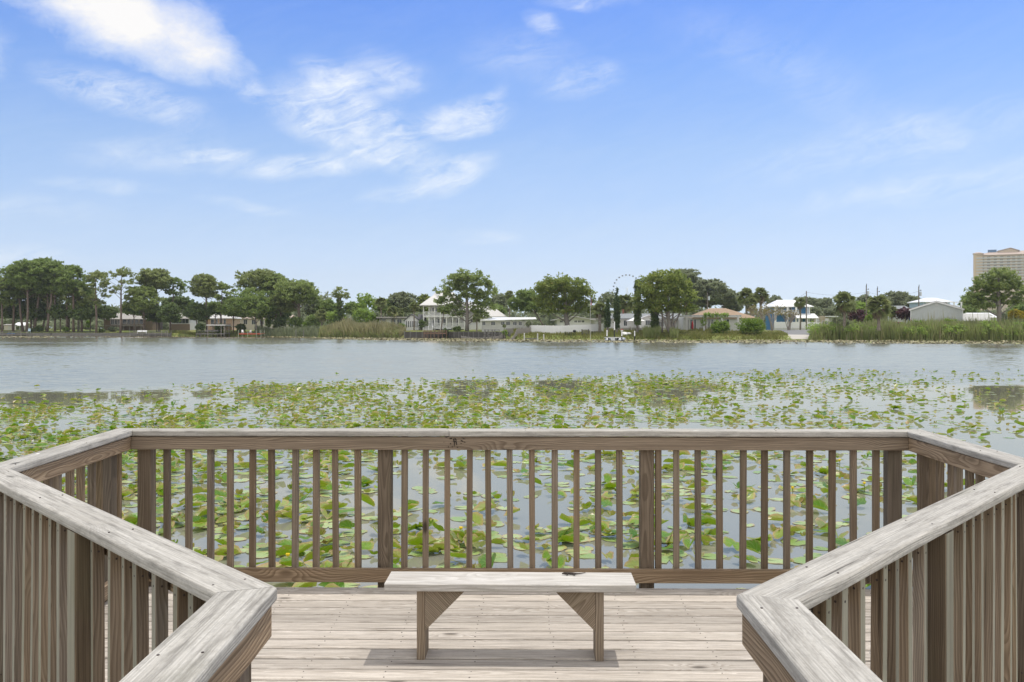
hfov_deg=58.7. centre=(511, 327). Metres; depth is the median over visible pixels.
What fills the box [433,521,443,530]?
lily pad
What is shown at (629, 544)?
lily pad
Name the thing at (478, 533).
lily pad
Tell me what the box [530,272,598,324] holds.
broadleaf tree
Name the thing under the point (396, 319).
flat roofed house
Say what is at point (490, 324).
ranch house
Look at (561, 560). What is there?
lily pad
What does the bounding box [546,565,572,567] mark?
lily pad
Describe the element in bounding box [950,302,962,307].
roof terrace
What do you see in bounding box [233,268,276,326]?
pine tree
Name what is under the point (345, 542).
lily pad
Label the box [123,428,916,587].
deck railing
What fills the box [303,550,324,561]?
lily pad
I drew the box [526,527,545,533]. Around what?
lily pad
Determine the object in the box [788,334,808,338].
boat ramp
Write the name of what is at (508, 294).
palm tree
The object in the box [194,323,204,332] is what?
shrub
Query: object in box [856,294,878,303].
broadleaf tree
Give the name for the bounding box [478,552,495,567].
lily pad
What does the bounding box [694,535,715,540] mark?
lily pad
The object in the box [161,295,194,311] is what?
broadleaf tree
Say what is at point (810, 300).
broadleaf tree
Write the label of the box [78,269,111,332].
pine tree
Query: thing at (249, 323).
ranch house
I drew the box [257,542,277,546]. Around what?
lily pad
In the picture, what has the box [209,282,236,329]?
pine tree
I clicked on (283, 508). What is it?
lily pad field
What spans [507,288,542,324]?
broadleaf tree
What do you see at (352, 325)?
straw reeds
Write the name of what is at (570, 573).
lizard
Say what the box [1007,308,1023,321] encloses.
shrub
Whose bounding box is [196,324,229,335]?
boat dock
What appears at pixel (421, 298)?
broadleaf tree
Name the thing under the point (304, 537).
lily pad
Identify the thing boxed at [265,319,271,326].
shrub
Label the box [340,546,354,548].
lily pad
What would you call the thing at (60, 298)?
pine tree
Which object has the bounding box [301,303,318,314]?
broadleaf tree
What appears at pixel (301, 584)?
lily pad
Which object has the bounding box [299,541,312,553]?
lily pad
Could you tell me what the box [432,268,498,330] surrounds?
broadleaf tree
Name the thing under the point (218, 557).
lily pad
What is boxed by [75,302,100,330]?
broadleaf tree
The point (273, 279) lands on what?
pine tree
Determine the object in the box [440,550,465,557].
lily pad
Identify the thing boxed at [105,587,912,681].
viewing deck
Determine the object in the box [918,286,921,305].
utility pole
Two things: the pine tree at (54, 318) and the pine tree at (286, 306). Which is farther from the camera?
the pine tree at (54, 318)
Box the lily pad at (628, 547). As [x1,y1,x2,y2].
[615,542,638,548]
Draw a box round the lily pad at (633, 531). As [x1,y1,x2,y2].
[629,527,638,537]
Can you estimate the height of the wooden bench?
0.393 m
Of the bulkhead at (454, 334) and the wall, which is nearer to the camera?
the bulkhead at (454, 334)
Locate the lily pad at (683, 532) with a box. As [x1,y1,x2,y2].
[679,530,689,537]
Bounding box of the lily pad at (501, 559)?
[494,555,506,561]
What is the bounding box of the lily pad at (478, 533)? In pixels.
[472,531,485,536]
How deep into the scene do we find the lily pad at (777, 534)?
11.24 m
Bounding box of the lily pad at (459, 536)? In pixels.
[457,533,462,541]
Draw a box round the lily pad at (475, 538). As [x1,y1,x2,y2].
[463,534,482,545]
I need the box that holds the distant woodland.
[0,291,1023,329]
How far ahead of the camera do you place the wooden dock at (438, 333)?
223.94 m
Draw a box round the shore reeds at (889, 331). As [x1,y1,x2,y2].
[810,316,1023,340]
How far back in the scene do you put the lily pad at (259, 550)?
10.62 m
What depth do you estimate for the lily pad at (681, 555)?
10.44 m
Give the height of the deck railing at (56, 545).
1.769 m
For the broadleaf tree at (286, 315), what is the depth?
295.93 m
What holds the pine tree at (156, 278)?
on the grassy bank
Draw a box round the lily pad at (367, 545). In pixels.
[350,541,373,549]
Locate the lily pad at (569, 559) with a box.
[565,555,571,562]
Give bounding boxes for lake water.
[0,336,1023,588]
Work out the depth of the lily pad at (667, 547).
10.58 m
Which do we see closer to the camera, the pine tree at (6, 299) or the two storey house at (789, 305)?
the two storey house at (789, 305)
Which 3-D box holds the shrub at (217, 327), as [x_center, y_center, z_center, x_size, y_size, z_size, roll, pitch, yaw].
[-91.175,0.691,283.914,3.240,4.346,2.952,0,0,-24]
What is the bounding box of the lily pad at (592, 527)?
[589,525,603,531]
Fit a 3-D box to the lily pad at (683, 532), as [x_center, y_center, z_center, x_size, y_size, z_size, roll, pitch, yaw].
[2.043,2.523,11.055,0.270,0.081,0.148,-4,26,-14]
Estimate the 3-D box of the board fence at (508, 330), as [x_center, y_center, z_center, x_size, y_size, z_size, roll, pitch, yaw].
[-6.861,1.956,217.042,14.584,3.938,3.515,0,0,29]
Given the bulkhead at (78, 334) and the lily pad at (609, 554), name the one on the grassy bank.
the bulkhead at (78, 334)
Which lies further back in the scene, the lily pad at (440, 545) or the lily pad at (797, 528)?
the lily pad at (797, 528)
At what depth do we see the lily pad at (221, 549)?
10.30 m
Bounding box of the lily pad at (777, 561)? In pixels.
[768,558,782,563]
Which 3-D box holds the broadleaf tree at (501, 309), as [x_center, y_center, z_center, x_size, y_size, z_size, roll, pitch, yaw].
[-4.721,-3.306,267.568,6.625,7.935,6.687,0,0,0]
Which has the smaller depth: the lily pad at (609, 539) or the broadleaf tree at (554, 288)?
the lily pad at (609, 539)
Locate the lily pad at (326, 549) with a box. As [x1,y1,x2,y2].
[311,545,332,552]
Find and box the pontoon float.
[604,337,625,340]
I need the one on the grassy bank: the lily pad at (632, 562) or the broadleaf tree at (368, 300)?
the broadleaf tree at (368, 300)
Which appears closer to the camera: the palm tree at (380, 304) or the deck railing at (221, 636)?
the deck railing at (221, 636)
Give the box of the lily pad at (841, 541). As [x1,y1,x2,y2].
[836,537,848,544]
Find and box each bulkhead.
[1,333,171,335]
[404,331,510,338]
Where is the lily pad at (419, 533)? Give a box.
[416,529,432,535]
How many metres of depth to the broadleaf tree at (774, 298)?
343.45 m
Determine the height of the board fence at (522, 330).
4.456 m
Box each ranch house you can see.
[105,313,162,330]
[171,313,197,329]
[208,314,241,329]
[240,315,294,329]
[480,317,535,330]
[550,316,597,325]
[606,309,683,329]
[677,308,757,330]
[888,306,907,322]
[989,313,996,320]
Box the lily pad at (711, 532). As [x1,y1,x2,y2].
[704,528,715,534]
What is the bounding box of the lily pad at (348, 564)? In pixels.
[330,561,354,567]
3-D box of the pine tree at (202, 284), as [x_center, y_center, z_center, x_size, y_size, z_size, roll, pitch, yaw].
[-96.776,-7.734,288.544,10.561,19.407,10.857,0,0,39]
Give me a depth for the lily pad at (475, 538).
10.81 m
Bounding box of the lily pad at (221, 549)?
[215,545,240,555]
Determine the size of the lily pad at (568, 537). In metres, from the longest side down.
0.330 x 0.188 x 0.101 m
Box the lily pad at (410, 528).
[408,523,416,530]
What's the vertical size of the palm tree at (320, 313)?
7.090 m
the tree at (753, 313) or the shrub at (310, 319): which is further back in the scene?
the shrub at (310, 319)
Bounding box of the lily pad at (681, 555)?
[667,552,687,556]
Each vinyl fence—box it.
[530,323,603,333]
[775,322,821,327]
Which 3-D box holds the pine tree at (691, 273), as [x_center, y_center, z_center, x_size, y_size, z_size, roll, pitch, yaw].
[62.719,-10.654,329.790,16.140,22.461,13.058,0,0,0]
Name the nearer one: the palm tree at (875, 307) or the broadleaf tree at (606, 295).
the palm tree at (875, 307)
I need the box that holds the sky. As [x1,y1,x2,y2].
[0,0,1023,327]
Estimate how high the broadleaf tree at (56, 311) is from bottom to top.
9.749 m
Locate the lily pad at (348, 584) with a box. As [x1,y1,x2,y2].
[344,583,359,586]
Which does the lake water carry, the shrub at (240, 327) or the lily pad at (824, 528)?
the lily pad at (824, 528)
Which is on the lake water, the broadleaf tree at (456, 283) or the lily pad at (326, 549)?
the lily pad at (326, 549)
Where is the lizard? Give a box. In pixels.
[562,572,585,575]
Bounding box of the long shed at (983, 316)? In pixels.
[963,313,989,320]
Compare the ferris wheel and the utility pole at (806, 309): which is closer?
the utility pole at (806, 309)
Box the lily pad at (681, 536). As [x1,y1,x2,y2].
[666,533,686,544]
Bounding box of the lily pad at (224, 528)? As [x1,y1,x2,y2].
[221,525,238,531]
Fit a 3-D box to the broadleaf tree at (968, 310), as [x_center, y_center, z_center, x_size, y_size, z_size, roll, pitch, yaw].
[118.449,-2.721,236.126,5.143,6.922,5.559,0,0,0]
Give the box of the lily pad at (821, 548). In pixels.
[813,546,827,549]
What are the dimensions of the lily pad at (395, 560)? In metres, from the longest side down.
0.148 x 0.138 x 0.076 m
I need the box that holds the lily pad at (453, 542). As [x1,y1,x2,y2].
[438,536,459,547]
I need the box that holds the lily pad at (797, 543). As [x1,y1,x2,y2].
[781,539,805,545]
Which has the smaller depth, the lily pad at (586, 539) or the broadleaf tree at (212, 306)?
the lily pad at (586, 539)
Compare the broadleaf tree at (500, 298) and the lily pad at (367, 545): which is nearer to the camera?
the lily pad at (367, 545)
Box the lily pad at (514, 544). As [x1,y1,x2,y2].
[503,543,519,546]
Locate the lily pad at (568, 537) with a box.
[560,532,584,541]
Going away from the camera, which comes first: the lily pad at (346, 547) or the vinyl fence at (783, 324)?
the lily pad at (346, 547)
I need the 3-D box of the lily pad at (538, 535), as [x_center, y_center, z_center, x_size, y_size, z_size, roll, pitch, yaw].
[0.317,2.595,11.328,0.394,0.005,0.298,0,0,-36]
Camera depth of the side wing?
251.74 m
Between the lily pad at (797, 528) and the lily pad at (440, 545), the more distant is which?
the lily pad at (797, 528)
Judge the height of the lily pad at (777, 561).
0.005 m
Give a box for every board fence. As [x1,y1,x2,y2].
[461,328,512,338]
[510,327,530,338]
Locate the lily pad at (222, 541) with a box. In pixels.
[215,539,234,544]
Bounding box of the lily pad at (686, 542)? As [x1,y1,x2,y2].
[682,536,694,548]
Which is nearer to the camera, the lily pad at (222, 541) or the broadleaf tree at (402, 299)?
the lily pad at (222, 541)
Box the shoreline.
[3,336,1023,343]
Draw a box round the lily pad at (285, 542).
[276,539,299,549]
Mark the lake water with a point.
(56, 368)
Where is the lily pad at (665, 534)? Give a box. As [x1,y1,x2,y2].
[654,531,672,537]
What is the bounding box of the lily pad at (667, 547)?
[662,544,672,549]
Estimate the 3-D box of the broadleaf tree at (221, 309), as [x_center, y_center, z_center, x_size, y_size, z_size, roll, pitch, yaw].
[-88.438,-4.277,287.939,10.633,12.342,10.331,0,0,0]
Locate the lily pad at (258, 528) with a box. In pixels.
[256,526,263,532]
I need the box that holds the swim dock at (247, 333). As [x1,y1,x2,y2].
[238,330,264,336]
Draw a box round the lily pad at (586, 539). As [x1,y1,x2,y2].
[565,538,590,542]
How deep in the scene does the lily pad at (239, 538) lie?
11.22 m
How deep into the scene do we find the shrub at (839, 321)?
199.27 m
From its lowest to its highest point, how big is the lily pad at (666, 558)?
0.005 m
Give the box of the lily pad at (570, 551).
[565,549,590,554]
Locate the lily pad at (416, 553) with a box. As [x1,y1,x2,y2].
[409,551,433,556]
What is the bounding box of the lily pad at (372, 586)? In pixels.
[363,585,377,587]
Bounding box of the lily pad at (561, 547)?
[544,545,566,550]
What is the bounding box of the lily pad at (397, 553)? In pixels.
[393,549,400,557]
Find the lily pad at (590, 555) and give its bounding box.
[570,553,594,558]
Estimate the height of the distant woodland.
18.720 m
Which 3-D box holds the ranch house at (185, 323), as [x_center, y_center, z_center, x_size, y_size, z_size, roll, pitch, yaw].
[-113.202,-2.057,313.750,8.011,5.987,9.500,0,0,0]
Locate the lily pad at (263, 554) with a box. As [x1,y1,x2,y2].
[256,551,267,557]
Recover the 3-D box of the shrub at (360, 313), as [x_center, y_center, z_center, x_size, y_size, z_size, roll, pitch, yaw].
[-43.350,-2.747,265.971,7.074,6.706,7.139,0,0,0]
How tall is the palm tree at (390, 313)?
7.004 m
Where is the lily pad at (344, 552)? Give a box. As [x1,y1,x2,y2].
[326,550,350,556]
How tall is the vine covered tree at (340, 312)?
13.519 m
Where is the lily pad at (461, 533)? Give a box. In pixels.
[450,530,464,536]
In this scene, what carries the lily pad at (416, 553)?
on the lake water
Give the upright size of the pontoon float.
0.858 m
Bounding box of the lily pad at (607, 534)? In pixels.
[601,532,615,535]
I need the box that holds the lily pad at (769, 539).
[751,534,772,543]
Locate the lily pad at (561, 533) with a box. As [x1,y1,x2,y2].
[558,529,570,538]
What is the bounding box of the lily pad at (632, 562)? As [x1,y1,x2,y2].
[624,557,638,567]
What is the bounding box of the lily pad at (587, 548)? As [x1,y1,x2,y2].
[580,546,593,550]
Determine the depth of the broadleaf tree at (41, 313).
302.20 m
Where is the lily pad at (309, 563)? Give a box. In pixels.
[302,561,312,566]
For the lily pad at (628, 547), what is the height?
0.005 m
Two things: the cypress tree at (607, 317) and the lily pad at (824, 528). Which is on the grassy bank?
the cypress tree at (607, 317)
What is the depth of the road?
212.11 m
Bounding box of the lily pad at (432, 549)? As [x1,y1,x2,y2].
[416,545,438,552]
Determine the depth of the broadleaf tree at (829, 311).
297.81 m
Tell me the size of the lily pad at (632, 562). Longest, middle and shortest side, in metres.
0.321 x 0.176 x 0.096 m
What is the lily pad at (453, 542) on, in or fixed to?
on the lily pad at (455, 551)
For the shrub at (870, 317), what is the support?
on the grassy bank
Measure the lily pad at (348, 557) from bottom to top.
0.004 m
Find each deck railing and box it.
[0,428,131,601]
[0,468,273,681]
[119,587,276,681]
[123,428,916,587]
[737,594,882,681]
[741,464,1023,681]
[907,429,1023,630]
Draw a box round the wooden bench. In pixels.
[384,571,635,660]
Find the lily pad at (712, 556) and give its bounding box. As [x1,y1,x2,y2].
[701,553,726,559]
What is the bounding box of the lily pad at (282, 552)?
[276,549,291,554]
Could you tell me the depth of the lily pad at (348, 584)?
9.21 m
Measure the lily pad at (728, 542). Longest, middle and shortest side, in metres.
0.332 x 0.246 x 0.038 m
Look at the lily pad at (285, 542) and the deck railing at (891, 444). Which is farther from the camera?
the lily pad at (285, 542)
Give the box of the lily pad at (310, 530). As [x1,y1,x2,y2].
[305,526,324,534]
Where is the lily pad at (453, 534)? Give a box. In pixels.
[451,531,462,540]
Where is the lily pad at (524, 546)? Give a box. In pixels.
[519,542,528,549]
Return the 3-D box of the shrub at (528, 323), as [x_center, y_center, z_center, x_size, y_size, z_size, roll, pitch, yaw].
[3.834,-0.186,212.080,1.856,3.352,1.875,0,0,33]
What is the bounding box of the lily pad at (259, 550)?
[245,547,267,552]
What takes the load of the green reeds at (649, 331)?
on the grassy bank
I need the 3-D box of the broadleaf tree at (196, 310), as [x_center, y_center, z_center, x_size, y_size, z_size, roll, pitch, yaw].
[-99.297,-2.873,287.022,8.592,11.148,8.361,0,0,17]
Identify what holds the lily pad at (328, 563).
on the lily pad
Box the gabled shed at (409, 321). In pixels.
[404,314,419,330]
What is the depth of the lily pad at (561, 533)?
11.14 m
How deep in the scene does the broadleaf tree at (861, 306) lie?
260.03 m
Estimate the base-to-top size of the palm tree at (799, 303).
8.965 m
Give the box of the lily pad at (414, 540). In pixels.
[408,535,421,544]
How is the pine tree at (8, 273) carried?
on the grassy bank
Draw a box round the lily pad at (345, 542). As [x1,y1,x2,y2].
[323,540,350,545]
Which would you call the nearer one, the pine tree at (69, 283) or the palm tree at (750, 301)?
the palm tree at (750, 301)
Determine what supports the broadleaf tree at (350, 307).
on the grassy bank
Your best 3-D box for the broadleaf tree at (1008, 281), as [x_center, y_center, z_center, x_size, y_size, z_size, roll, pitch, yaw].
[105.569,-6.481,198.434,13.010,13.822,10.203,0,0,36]
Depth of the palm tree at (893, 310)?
215.22 m
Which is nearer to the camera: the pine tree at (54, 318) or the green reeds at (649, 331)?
the green reeds at (649, 331)
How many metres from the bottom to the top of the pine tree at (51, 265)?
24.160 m
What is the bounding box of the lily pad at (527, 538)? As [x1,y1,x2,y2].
[520,536,538,539]
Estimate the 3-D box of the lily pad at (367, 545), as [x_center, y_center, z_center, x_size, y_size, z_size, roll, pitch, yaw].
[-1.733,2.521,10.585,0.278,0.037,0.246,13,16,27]
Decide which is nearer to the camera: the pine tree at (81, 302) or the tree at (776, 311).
the tree at (776, 311)
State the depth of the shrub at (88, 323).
329.72 m
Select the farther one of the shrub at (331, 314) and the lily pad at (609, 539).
the shrub at (331, 314)
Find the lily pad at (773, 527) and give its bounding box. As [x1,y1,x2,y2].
[770,524,779,531]
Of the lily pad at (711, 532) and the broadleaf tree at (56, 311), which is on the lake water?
the lily pad at (711, 532)
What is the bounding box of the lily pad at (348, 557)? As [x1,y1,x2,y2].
[339,555,354,559]
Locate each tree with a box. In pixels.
[0,263,37,331]
[0,277,19,330]
[0,305,23,321]
[1,258,49,331]
[11,289,45,327]
[12,289,22,330]
[15,303,50,324]
[26,257,60,329]
[32,284,65,330]
[37,260,72,331]
[46,303,71,331]
[50,282,57,331]
[53,264,98,331]
[61,288,97,331]
[63,285,67,331]
[66,307,93,331]
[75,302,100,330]
[77,297,79,330]
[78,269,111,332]
[92,305,118,331]
[98,266,141,332]
[122,285,164,329]
[122,303,142,331]
[134,268,172,331]
[141,305,165,331]
[156,302,182,330]
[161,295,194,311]
[162,277,189,325]
[182,301,212,332]
[188,273,222,329]
[204,301,222,323]
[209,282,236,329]
[215,295,244,331]
[224,286,281,328]
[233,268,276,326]
[260,272,291,317]
[263,310,291,320]
[265,294,297,325]
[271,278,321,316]
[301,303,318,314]
[314,298,336,320]
[314,309,326,325]
[331,286,350,322]
[344,301,365,315]
[354,293,377,322]
[374,296,386,320]
[375,297,394,314]
[386,306,399,320]
[388,291,417,314]
[394,308,403,316]
[408,301,419,330]
[416,293,429,313]
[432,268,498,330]
[436,305,451,337]
[472,313,481,331]
[490,293,508,311]
[497,304,506,313]
[504,290,513,320]
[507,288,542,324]
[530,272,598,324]
[589,301,605,330]
[598,290,614,308]
[604,299,611,332]
[612,287,620,332]
[618,294,633,313]
[630,267,702,332]
[633,279,642,331]
[650,308,658,327]
[671,268,702,314]
[678,295,713,312]
[691,278,731,305]
[706,290,739,307]
[720,301,743,311]
[735,287,754,314]
[743,297,757,314]
[746,303,771,325]
[752,287,770,329]
[759,305,787,330]
[765,294,782,304]
[777,308,800,329]
[793,295,817,305]
[794,297,805,329]
[810,305,824,320]
[813,297,834,310]
[822,305,842,318]
[832,291,857,329]
[847,309,865,323]
[848,301,870,314]
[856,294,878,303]
[864,295,891,329]
[880,290,908,305]
[887,306,897,319]
[894,306,910,320]
[903,295,921,307]
[957,294,987,306]
[961,266,1023,323]
[962,305,980,313]
[1005,302,1023,319]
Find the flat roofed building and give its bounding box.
[814,316,837,325]
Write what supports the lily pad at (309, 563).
on the lake water
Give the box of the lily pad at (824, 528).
[814,525,838,532]
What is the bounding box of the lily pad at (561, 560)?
[545,554,566,567]
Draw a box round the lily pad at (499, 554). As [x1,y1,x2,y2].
[485,552,505,556]
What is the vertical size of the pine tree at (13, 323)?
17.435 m
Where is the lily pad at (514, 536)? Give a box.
[502,534,521,538]
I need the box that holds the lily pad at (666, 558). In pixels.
[662,555,682,563]
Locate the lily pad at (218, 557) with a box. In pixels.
[204,555,223,560]
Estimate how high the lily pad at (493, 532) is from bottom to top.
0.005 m
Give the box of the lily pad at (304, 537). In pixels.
[290,534,312,539]
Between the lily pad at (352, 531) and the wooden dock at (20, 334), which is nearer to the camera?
the lily pad at (352, 531)
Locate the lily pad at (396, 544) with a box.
[393,539,400,547]
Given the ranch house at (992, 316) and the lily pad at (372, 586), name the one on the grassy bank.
the ranch house at (992, 316)
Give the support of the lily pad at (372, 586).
on the lake water
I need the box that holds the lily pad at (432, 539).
[420,535,438,544]
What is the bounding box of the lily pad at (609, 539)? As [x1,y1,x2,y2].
[602,537,615,541]
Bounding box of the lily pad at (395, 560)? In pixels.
[393,558,399,563]
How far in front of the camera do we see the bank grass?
202.41 m
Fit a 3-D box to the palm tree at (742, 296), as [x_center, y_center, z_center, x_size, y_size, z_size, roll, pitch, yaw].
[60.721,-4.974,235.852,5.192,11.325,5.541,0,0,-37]
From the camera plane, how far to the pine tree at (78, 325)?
301.76 m
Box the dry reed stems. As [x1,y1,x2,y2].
[815,309,1022,328]
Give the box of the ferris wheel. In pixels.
[613,274,636,293]
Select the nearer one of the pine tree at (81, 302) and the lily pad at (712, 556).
the lily pad at (712, 556)
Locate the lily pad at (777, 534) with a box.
[772,525,792,538]
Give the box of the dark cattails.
[254,324,318,336]
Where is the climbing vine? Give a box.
[700,311,728,325]
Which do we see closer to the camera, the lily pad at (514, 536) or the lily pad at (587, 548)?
the lily pad at (587, 548)
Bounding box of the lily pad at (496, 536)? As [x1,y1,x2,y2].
[491,534,501,539]
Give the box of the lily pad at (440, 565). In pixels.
[435,562,462,567]
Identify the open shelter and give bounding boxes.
[16,322,32,329]
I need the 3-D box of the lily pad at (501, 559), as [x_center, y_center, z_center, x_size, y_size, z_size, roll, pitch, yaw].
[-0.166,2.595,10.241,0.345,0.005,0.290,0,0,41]
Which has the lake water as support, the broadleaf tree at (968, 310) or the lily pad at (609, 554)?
the lily pad at (609, 554)
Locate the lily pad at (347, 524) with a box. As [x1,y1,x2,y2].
[339,520,354,528]
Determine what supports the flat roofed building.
on the grassy bank
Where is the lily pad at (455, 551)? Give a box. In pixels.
[450,547,464,552]
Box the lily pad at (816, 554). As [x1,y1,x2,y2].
[804,553,821,556]
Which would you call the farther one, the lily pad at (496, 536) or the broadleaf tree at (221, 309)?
the broadleaf tree at (221, 309)
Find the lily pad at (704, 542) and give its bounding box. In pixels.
[702,539,709,544]
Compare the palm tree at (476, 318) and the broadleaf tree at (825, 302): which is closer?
the palm tree at (476, 318)
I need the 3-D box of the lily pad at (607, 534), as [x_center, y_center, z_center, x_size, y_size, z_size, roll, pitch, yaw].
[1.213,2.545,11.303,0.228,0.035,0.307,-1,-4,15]
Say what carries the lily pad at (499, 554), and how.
on the lake water
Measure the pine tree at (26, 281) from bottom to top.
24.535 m
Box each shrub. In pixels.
[34,325,43,331]
[85,320,89,329]
[107,326,118,331]
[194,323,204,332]
[214,323,223,335]
[234,323,245,331]
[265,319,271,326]
[271,316,286,327]
[286,317,303,327]
[305,314,320,327]
[325,310,346,323]
[352,307,375,323]
[365,315,378,322]
[418,319,425,330]
[451,326,460,331]
[525,320,532,327]
[710,319,730,333]
[735,317,765,334]
[831,316,849,325]
[863,313,873,322]
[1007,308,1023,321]
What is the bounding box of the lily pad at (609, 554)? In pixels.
[601,551,613,558]
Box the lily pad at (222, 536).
[215,533,226,538]
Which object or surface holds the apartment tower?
on the grassy bank
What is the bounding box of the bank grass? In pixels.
[169,327,787,339]
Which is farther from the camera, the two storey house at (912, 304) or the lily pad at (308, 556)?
the two storey house at (912, 304)
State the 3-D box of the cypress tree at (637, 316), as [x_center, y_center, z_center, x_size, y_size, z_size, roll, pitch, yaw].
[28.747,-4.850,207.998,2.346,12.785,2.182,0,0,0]
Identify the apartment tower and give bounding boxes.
[972,248,1023,311]
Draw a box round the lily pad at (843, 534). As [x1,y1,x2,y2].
[836,531,848,536]
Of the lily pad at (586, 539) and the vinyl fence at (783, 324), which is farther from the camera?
the vinyl fence at (783, 324)
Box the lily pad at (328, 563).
[320,560,332,566]
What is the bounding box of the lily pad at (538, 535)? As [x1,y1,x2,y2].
[525,534,551,538]
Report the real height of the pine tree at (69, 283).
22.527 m
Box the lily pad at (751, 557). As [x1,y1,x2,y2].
[734,555,756,560]
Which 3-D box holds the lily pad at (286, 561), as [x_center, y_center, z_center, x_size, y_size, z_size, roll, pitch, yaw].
[-2.361,2.493,9.712,0.282,0.087,0.161,13,-6,-34]
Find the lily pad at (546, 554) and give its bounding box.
[542,549,551,559]
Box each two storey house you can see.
[419,292,506,329]
[763,300,817,329]
[907,298,952,307]
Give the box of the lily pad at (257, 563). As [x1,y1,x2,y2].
[247,556,276,566]
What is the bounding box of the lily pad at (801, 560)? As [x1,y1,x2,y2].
[793,556,816,563]
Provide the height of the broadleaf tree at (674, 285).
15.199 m
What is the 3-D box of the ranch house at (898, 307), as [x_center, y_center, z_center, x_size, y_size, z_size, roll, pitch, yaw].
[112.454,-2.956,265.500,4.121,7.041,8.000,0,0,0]
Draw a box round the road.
[782,330,809,334]
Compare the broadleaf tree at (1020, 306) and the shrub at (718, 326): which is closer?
the shrub at (718, 326)
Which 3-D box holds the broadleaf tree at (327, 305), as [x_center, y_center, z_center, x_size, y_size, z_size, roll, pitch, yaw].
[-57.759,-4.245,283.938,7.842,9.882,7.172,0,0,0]
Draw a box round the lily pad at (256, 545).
[243,543,265,548]
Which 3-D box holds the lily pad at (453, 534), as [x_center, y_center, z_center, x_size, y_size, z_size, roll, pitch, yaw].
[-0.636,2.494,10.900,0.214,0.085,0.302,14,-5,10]
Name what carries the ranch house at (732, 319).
on the grassy bank
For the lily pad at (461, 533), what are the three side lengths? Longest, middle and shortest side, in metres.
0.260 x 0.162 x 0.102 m
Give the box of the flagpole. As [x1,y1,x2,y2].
[590,297,591,338]
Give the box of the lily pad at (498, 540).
[491,538,506,543]
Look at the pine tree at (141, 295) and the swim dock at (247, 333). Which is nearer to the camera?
the swim dock at (247, 333)
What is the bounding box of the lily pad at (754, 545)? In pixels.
[746,539,760,553]
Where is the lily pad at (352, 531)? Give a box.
[341,529,366,534]
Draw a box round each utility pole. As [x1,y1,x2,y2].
[806,291,806,329]
[866,284,868,310]
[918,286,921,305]
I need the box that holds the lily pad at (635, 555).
[628,553,638,559]
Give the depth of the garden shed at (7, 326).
318.00 m
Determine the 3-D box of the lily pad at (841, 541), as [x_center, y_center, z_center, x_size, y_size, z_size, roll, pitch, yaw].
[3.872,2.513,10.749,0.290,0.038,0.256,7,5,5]
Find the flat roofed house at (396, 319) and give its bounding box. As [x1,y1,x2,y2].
[376,317,406,323]
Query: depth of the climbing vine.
209.70 m
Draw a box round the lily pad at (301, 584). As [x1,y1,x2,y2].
[292,582,316,586]
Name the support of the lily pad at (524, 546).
on the lake water
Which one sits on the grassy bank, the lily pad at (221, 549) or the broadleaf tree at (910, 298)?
the broadleaf tree at (910, 298)
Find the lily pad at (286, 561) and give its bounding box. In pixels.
[279,556,303,566]
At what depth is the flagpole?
199.98 m
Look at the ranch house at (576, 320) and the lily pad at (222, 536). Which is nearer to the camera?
the lily pad at (222, 536)
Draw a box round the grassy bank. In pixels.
[0,328,1023,340]
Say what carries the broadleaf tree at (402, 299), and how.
on the grassy bank
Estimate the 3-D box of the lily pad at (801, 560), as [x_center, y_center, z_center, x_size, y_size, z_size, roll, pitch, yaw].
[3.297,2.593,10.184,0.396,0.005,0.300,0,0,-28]
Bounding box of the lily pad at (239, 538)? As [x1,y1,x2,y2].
[234,537,245,540]
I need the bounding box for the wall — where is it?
[774,328,809,329]
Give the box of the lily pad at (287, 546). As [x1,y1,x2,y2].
[279,545,291,549]
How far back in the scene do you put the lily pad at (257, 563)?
9.84 m
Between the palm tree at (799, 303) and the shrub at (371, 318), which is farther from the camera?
the shrub at (371, 318)
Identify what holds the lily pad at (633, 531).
on the lake water
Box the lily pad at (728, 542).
[723,536,738,550]
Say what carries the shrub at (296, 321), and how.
on the grassy bank
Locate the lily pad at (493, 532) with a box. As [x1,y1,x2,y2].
[483,530,498,534]
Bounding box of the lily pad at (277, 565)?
[256,562,286,566]
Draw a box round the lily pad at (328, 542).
[321,536,331,543]
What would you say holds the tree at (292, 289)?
on the grassy bank
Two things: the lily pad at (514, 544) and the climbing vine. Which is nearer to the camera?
the lily pad at (514, 544)
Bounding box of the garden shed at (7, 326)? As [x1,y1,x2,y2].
[4,324,15,329]
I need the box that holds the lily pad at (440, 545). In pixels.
[433,542,453,550]
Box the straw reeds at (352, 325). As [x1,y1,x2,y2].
[320,316,406,337]
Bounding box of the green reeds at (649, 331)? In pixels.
[319,324,678,337]
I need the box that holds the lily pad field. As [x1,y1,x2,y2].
[0,368,1023,588]
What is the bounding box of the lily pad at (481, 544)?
[473,541,485,547]
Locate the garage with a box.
[909,300,964,322]
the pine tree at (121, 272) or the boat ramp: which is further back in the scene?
the pine tree at (121, 272)
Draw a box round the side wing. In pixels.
[418,314,426,329]
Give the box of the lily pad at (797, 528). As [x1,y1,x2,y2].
[790,525,805,531]
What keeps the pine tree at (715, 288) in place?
on the grassy bank
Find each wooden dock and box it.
[0,331,26,335]
[129,330,171,335]
[423,330,447,337]
[484,329,499,338]
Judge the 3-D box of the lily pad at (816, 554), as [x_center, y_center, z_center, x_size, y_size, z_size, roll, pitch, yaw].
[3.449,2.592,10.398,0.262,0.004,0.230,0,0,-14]
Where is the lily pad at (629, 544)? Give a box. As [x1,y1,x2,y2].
[623,542,638,545]

